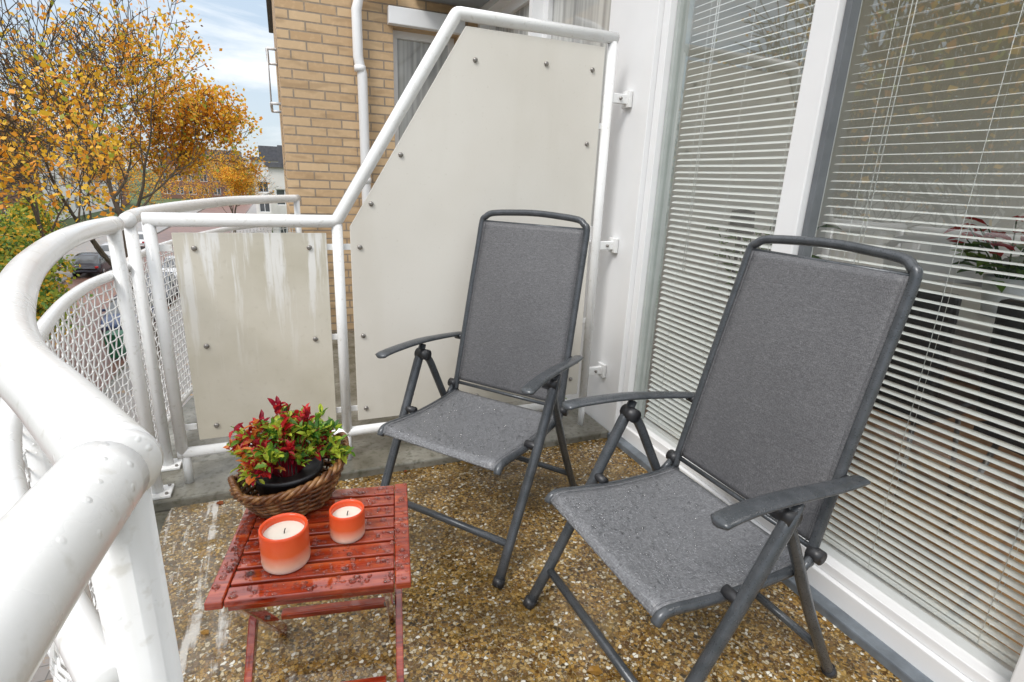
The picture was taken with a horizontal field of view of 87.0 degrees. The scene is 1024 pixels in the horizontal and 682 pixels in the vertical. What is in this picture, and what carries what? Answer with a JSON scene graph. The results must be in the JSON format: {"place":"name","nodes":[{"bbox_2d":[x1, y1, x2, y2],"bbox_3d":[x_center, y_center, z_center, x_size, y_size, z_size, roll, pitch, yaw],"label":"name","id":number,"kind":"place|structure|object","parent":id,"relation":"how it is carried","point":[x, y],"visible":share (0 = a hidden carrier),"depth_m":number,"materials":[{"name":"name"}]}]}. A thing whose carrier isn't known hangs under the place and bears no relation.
{"place":"outdoors","nodes":[
{"label":"outdoors","id":0,"kind":"place"},
{"bbox_2d":[44,209,201,280],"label":"pavement","id":1,"kind":"structure","parent":0,"point":[88,246],"depth_m":48.16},
{"bbox_2d":[0,202,30,238],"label":"tree","id":2,"kind":"object","parent":1,"relation":"on","point":[12,228],"visible":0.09,"depth_m":31.18,"materials":[{"name":"green plant"}]},
{"bbox_2d":[4,188,70,238],"bbox_3d":[-35.059,-8.636,39.677,4.862,5.765,3.682,2,17,-2],"label":"tree","id":3,"kind":"object","parent":1,"relation":"on","point":[47,224],"visible":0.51,"depth_m":39.04,"materials":[{"name":"green plant"}]},
{"bbox_2d":[0,88,168,277],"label":"autumn tree","id":4,"kind":"object","parent":1,"relation":"on","point":[36,214],"visible":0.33,"depth_m":34.24,"materials":[{"name":"orange plant"}]},
{"bbox_2d":[58,125,181,212],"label":"autumn tree","id":5,"kind":"object","parent":1,"relation":"on","point":[126,161],"visible":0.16,"depth_m":52.08,"materials":[{"name":"orange plant"}]},
{"bbox_2d":[26,204,252,465],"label":"road","id":6,"kind":"structure","parent":0,"point":[164,235],"depth_m":29.90,"materials":[{"name":"grey asphalt"}]},
{"bbox_2d":[0,86,42,228],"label":"autumn tree","id":7,"kind":"object","parent":6,"relation":"on","point":[14,186],"visible":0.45,"depth_m":17.30,"materials":[{"name":"orange plant"}]},
{"bbox_2d":[0,206,52,279],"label":"tree","id":8,"kind":"object","parent":6,"relation":"on","point":[6,240],"visible":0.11,"depth_m":24.38,"materials":[{"name":"green plant"}]},
{"bbox_2d":[0,231,76,301],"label":"tree","id":9,"kind":"object","parent":6,"relation":"on","point":[44,284],"visible":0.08,"depth_m":17.60,"materials":[{"name":"green plant"}]},
{"bbox_2d":[0,259,83,344],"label":"bush","id":10,"kind":"object","parent":6,"relation":"on","point":[42,306],"visible":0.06,"depth_m":15.63,"materials":[{"name":"green plant"}]},
{"bbox_2d":[0,224,93,310],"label":"tree","id":11,"kind":"object","parent":6,"relation":"on","point":[24,242],"visible":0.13,"depth_m":20.23,"materials":[{"name":"green plant"}]},
{"bbox_2d":[71,252,111,276],"bbox_3d":[-29.328,-5.502,37.839,2.060,1.480,4.220,-4,18,-22],"label":"parked car","id":12,"kind":"object","parent":6,"relation":"on","point":[92,262],"visible":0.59,"depth_m":36.32,"materials":[{"name":"paint"}]},
{"bbox_2d":[100,242,123,256],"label":"parked car","id":13,"kind":"object","parent":6,"relation":"on","point":[104,247],"visible":0.14,"depth_m":41.42,"materials":[{"name":"paint"}]},
{"bbox_2d":[103,330,126,357],"bbox_3d":[-15.845,0.167,21.604,0.640,1.070,0.760,-4,18,-22],"label":"wheelie bin","id":14,"kind":"object","parent":6,"relation":"on","point":[113,338],"visible":0.37,"depth_m":21.35,"materials":[{"name":"green plastic"}]},
{"bbox_2d":[100,292,155,333],"bbox_3d":[-18.186,-1.395,25.761,2.060,1.480,4.220,-4,18,-22],"label":"parked car","id":15,"kind":"object","parent":6,"relation":"on","point":[112,306],"visible":0.24,"depth_m":24.43,"materials":[{"name":"paint"}]},
{"bbox_2d":[57,209,203,285],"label":"kerb","id":16,"kind":"structure","parent":6,"relation":"on","point":[64,281],"depth_m":36.23,"materials":[{"name":"concrete"}]},
{"bbox_2d":[30,206,251,487],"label":"kerb","id":17,"kind":"structure","parent":6,"relation":"on","point":[112,380],"depth_m":20.00,"materials":[{"name":"concrete"}]},
{"bbox_2d":[138,232,144,246],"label":"parked car","id":18,"kind":"object","parent":6,"relation":"on","point":[141,239],"visible":0.11,"depth_m":48.71,"materials":[{"name":"paint"}]},
{"bbox_2d":[146,272,179,304],"bbox_3d":[-20.453,-3.082,31.053,2.060,1.480,4.220,-4,18,-22],"label":"parked car","id":19,"kind":"object","parent":6,"relation":"on","point":[168,288],"visible":0.24,"depth_m":30.74,"materials":[{"name":"paint"}]},
{"bbox_2d":[162,256,176,275],"bbox_3d":[-23.099,-5.049,37.228,2.060,1.480,4.220,-4,18,-22],"label":"parked car","id":20,"kind":"object","parent":6,"relation":"on","point":[169,257],"visible":0.1,"depth_m":36.25,"materials":[{"name":"paint"}]},
{"bbox_2d":[0,0,281,172],"label":"sky","id":21,"kind":"structure","parent":0,"point":[238,27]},
{"bbox_2d":[31,204,272,681],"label":"pavement","id":22,"kind":"structure","parent":0,"point":[42,674],"depth_m":19.10,"materials":[{"name":"grey concrete"}]},
{"bbox_2d":[0,0,269,358],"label":"autumn tree","id":23,"kind":"object","parent":22,"relation":"on","point":[186,111],"visible":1,"depth_m":18.44,"materials":[{"name":"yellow plant"}]},
{"bbox_2d":[181,141,278,232],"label":"autumn tree","id":24,"kind":"object","parent":22,"relation":"on","point":[234,183],"visible":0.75,"depth_m":48.80,"materials":[{"name":"yellow plant"}]},
{"bbox_2d":[19,168,578,408],"bbox_3d":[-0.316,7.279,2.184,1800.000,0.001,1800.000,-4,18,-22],"label":"ground","id":25,"kind":"structure","parent":0,"point":[69,221],"depth_m":114.16,"materials":[{"name":"grey plant"}]},
{"bbox_2d":[0,149,19,217],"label":"street wall","id":26,"kind":"structure","parent":25,"relation":"on","point":[13,201],"depth_m":57.27,"materials":[{"name":"red brick"}]},
{"bbox_2d":[15,148,44,207],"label":"street wall","id":27,"kind":"structure","parent":25,"relation":"on","point":[31,181],"depth_m":63.53,"materials":[{"name":"red brick"}]},
{"bbox_2d":[35,151,66,221],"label":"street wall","id":28,"kind":"structure","parent":25,"relation":"on","point":[52,192],"depth_m":68.23,"materials":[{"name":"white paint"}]},
{"bbox_2d":[55,148,82,217],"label":"street wall","id":29,"kind":"structure","parent":25,"relation":"on","point":[74,206],"depth_m":74.20,"materials":[{"name":"white paint"}]},
{"bbox_2d":[74,154,96,214],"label":"street wall","id":30,"kind":"structure","parent":25,"relation":"on","point":[93,209],"depth_m":80.46,"materials":[{"name":"white paint"}]},
{"bbox_2d":[93,176,108,211],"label":"street wall","id":31,"kind":"structure","parent":25,"relation":"on","point":[101,184],"depth_m":86.39,"materials":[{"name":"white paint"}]},
{"bbox_2d":[105,164,120,207],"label":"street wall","id":32,"kind":"structure","parent":25,"relation":"on","point":[110,203],"depth_m":92.75,"materials":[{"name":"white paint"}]},
{"bbox_2d":[116,156,129,204],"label":"street wall","id":33,"kind":"structure","parent":25,"relation":"on","point":[124,201],"depth_m":99.30,"materials":[{"name":"red brick"}]},
{"bbox_2d":[156,148,246,198],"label":"apartment block","id":34,"kind":"structure","parent":25,"relation":"on","point":[183,193],"depth_m":126.35,"materials":[{"name":"red brick"}]},
{"bbox_2d":[251,145,277,213],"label":"apartment block","id":35,"kind":"structure","parent":25,"relation":"on","point":[270,153],"depth_m":83.47,"materials":[{"name":"white paint"}]},
{"bbox_2d":[264,145,287,232],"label":"apartment block","id":36,"kind":"structure","parent":25,"relation":"on","point":[276,169],"depth_m":55.04,"materials":[{"name":"white paint"}]},
{"bbox_2d":[271,0,290,231],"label":"wing side wall","id":37,"kind":"structure","parent":25,"relation":"on","point":[280,101],"depth_m":5.72,"materials":[{"name":"brown brick"}]},
{"bbox_2d":[265,47,280,112],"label":"french balcony","id":38,"kind":"structure","parent":37,"relation":"attached to","point":[267,49],"depth_m":5.02,"materials":[{"name":"white paint"}]},
{"bbox_2d":[274,0,477,331],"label":"wing front wall","id":39,"kind":"structure","parent":25,"relation":"on","point":[319,88],"depth_m":4.01,"materials":[{"name":"yellow brick"}]},
{"bbox_2d":[266,0,272,32],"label":"flat roof","id":40,"kind":"structure","parent":39,"relation":"on","point":[269,13],"depth_m":6.97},
{"bbox_2d":[351,0,370,203],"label":"drainpipe","id":41,"kind":"object","parent":39,"relation":"attached to","point":[357,36],"visible":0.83,"depth_m":3.94,"materials":[{"name":"white paint"}]},
{"bbox_2d":[354,65,365,71],"bbox_3d":[-1.107,-1.983,3.927,0.082,0.040,0.082,-4,18,-22],"label":"pipe clamp","id":42,"kind":"object","parent":41,"relation":"attached to","point":[359,68],"visible":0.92,"depth_m":3.90,"materials":[{"name":"white paint"}]},
{"bbox_2d":[387,5,464,34],"bbox_3d":[-0.639,-2.396,4.041,0.580,0.115,0.080,-4,18,-22],"label":"shutter box","id":43,"kind":"object","parent":39,"relation":"attached to","point":[414,18],"visible":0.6,"depth_m":3.98,"materials":[{"name":"white paint"}]},
{"bbox_3d":[1.528,4.378,1.200,0.133,5.970,10.500,-4,18,-22],"label":"lower facade","id":44,"kind":"object","parent":25,"relation":"on","visible":0},
{"bbox_2d":[93,510,169,604],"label":"slab","id":45,"kind":"structure","parent":44,"relation":"on","point":[161,516],"depth_m":2.02,"materials":[{"name":"gravel"}]},
{"bbox_2d":[0,216,183,681],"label":"balcony railing","id":46,"kind":"object","parent":45,"relation":"on","point":[77,516],"visible":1,"depth_m":0.39,"materials":[{"name":"white metal"}]},
{"bbox_2d":[153,410,608,511],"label":"kerb","id":47,"kind":"structure","parent":45,"relation":"on","point":[210,482],"depth_m":2.36,"materials":[{"name":"concrete"}]},
{"bbox_2d":[141,6,632,483],"bbox_3d":[-0.396,-0.380,2.260,1.933,1.850,0.060,-4,18,-22],"label":"privacy screen","id":48,"kind":"object","parent":47,"relation":"on","point":[502,120],"visible":0.94,"depth_m":2.20,"materials":[{"name":"white paint"}]},
{"bbox_2d":[159,438,902,681],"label":"aggregate","id":49,"kind":"object","parent":45,"relation":"on","point":[465,619],"visible":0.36,"depth_m":1.61,"materials":[{"name":"brown gravel"}]},
{"bbox_2d":[204,483,410,681],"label":"folding side table","id":50,"kind":"object","parent":49,"relation":"on","point":[246,584],"visible":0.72,"depth_m":1.22,"materials":[{"name":"red wood"}]},
{"bbox_2d":[258,512,310,574],"bbox_3d":[-0.492,0.439,1.170,0.100,0.089,0.100,-4,18,-22],"label":"candle","id":51,"kind":"object","parent":50,"relation":"on","point":[284,541],"visible":1,"depth_m":1.14,"materials":[{"name":"glass"}]},
{"bbox_2d":[227,432,348,518],"bbox_3d":[-0.559,0.336,1.370,0.288,0.160,0.250,-9,20,-33],"label":"wicker basket","id":52,"kind":"object","parent":50,"relation":"on","point":[316,493],"visible":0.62,"depth_m":1.29,"materials":[{"name":"brown wicker"}]},
{"bbox_2d":[223,395,354,497],"bbox_3d":[-0.570,0.279,1.366,0.276,0.262,0.255,-13,23,-42],"label":"potted plant","id":53,"kind":"object","parent":52,"relation":"in","point":[290,461],"visible":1,"depth_m":1.32,"materials":[{"name":"green plant"}]},
{"bbox_2d":[329,499,364,543],"bbox_3d":[-0.387,0.424,1.267,0.080,0.071,0.080,-4,18,-22],"label":"candle holder","id":54,"kind":"object","parent":50,"relation":"on","point":[347,521],"visible":1,"depth_m":1.24,"materials":[{"name":"glass"}]},
{"bbox_2d":[201,470,602,674],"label":"fallen leaves","id":55,"kind":"object","parent":49,"relation":"on","point":[596,670],"visible":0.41,"depth_m":1.45,"materials":[{"name":"brown plant"}]},
{"bbox_2d":[375,209,589,588],"bbox_3d":[-0.097,0.122,1.976,0.630,1.155,0.694,11,19,27],"label":"folding garden chair","id":56,"kind":"object","parent":49,"relation":"on","point":[515,335],"visible":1,"depth_m":2.05,"materials":[{"name":"fabric"}]},
{"bbox_2d":[522,235,922,681],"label":"folding garden chair","id":57,"kind":"object","parent":49,"relation":"on","point":[782,399],"visible":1,"depth_m":1.37,"materials":[{"name":"fabric"}]},
{"bbox_2d":[607,432,932,681],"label":"door flashing","id":58,"kind":"object","parent":49,"relation":"on","point":[896,664],"depth_m":1.59,"materials":[{"name":"grey metal"}]},
{"bbox_2d":[621,426,972,681],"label":"sill","id":59,"kind":"structure","parent":58,"relation":"on","point":[923,659],"depth_m":1.58,"materials":[{"name":"white paint"}]},
{"bbox_2d":[621,0,694,416],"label":"jamb step","id":60,"kind":"object","parent":59,"relation":"on","point":[666,47],"visible":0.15,"depth_m":2.39,"materials":[{"name":"white plastic"}]},
{"bbox_2d":[633,0,694,417],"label":"jamb gasket","id":61,"kind":"object","parent":60,"relation":"attached to","point":[682,31],"visible":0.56,"depth_m":2.38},
{"bbox_2d":[627,417,1013,681],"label":"bottom track","id":62,"kind":"structure","parent":59,"relation":"on","point":[969,658],"depth_m":1.54,"materials":[{"name":"white paint"}]},
{"bbox_2d":[727,0,846,502],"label":"sliding glass door","id":63,"kind":"structure","parent":62,"relation":"on","point":[825,32],"depth_m":1.64,"materials":[{"name":"white paint"}]},
{"bbox_2d":[645,0,814,438],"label":"venetian blind","id":64,"kind":"object","parent":63,"relation":"hanging from","point":[669,415],"visible":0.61,"depth_m":2.24,"materials":[{"name":"white plastic"}]},
{"bbox_2d":[816,0,1023,668],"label":"venetian blind","id":65,"kind":"object","parent":63,"relation":"hanging from","point":[998,649],"visible":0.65,"depth_m":1.45,"materials":[{"name":"white plastic"}]},
{"bbox_2d":[811,0,862,256],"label":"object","id":66,"kind":"object","parent":62,"relation":"on","point":[838,122],"visible":0.03,"depth_m":1.65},
{"bbox_2d":[798,0,861,256],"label":"mullion gasket","id":67,"kind":"object","parent":66,"relation":"attached to","point":[841,67],"visible":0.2,"depth_m":1.61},
{"bbox_2d":[1010,646,1023,681],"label":"jamb","id":68,"kind":"object","parent":62,"relation":"on","point":[1018,674],"depth_m":1.24,"materials":[{"name":"white paint"}]},
{"bbox_2d":[168,330,578,463],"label":"slab","id":69,"kind":"structure","parent":44,"relation":"on","point":[190,416],"depth_m":2.88,"materials":[{"name":"concrete"}]},
{"bbox_2d":[119,194,301,471],"bbox_3d":[-1.619,-0.259,3.117,0.319,1.082,2.198,1,17,-5],"label":"balcony railing","id":70,"kind":"object","parent":69,"relation":"on","point":[131,219],"visible":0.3,"depth_m":2.25,"materials":[{"name":"white metal"}]},
{"bbox_2d":[478,0,613,398],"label":"neighbour facade","id":71,"kind":"structure","parent":69,"relation":"on","point":[596,14],"depth_m":3.08,"materials":[{"name":"white paint"}]},
{"bbox_2d":[426,0,489,8],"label":"soffit","id":72,"kind":"structure","parent":71,"relation":"attached to","point":[477,4],"depth_m":4.02,"materials":[{"name":"white paint"}]},
{"bbox_2d":[585,0,664,431],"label":"white column","id":73,"kind":"structure","parent":69,"relation":"on","point":[637,25],"depth_m":2.52,"materials":[{"name":"paint"}]},
{"bbox_2d":[645,368,1023,654],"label":"wood floor","id":74,"kind":"structure","parent":0,"point":[976,438],"depth_m":2.34,"materials":[{"name":"brown wood"}]},
{"bbox_2d":[727,209,754,297],"bbox_3d":[1.039,-0.051,2.639,0.220,1.160,0.220,-4,18,-22],"label":"floor lamp","id":75,"kind":"object","parent":74,"relation":"on","point":[741,224],"visible":0.18,"depth_m":2.45,"materials":[{"name":"white plastic"}]},
{"bbox_2d":[648,0,1023,390],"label":"side wall","id":76,"kind":"structure","parent":74,"relation":"on","point":[960,83],"depth_m":3.53,"materials":[{"name":"paint"}]},
{"bbox_2d":[856,288,978,521],"bbox_3d":[1.611,0.202,2.283,0.504,0.931,0.480,-6,19,-27],"label":"dining chair","id":77,"kind":"object","parent":74,"relation":"on","point":[935,307],"visible":0.16,"depth_m":2.00,"materials":[{"name":"black plastic"}]},
{"bbox_2d":[920,280,994,332],"bbox_3d":[2.467,0.196,2.764,1.200,0.735,1.400,-4,18,-22],"label":"dining table","id":78,"kind":"object","parent":74,"relation":"on","point":[967,303],"visible":0.23,"depth_m":2.75,"materials":[{"name":"white laminate"}]},
{"bbox_2d":[943,215,1023,317],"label":"flower bouquet","id":79,"kind":"object","parent":78,"relation":"on","point":[1016,269],"visible":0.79,"depth_m":2.43,"materials":[{"name":"pink plant"}]},
{"bbox_2d":[943,299,1023,533],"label":"dining chair","id":80,"kind":"object","parent":74,"relation":"on","point":[1011,312],"visible":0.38,"depth_m":1.84,"materials":[{"name":"black plastic"}]},
{"bbox_2d":[947,257,1022,378],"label":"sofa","id":81,"kind":"object","parent":74,"relation":"on","point":[970,345],"visible":0.17,"depth_m":3.73,"materials":[{"name":"grey fabric"}]},
{"bbox_3d":[1.198,0.248,2.837,0.240,0.488,0.240,-4,18,-22],"label":"plant stand","id":82,"kind":"object","parent":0,"visible":0},
{"bbox_2d":[706,217,841,290],"bbox_3d":[1.228,-0.329,2.672,0.490,0.710,0.553,-4,18,-22],"label":"houseplant","id":83,"kind":"object","parent":82,"relation":"on","point":[748,239],"visible":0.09,"depth_m":2.70,"materials":[{"name":"green plant"}]}
]}

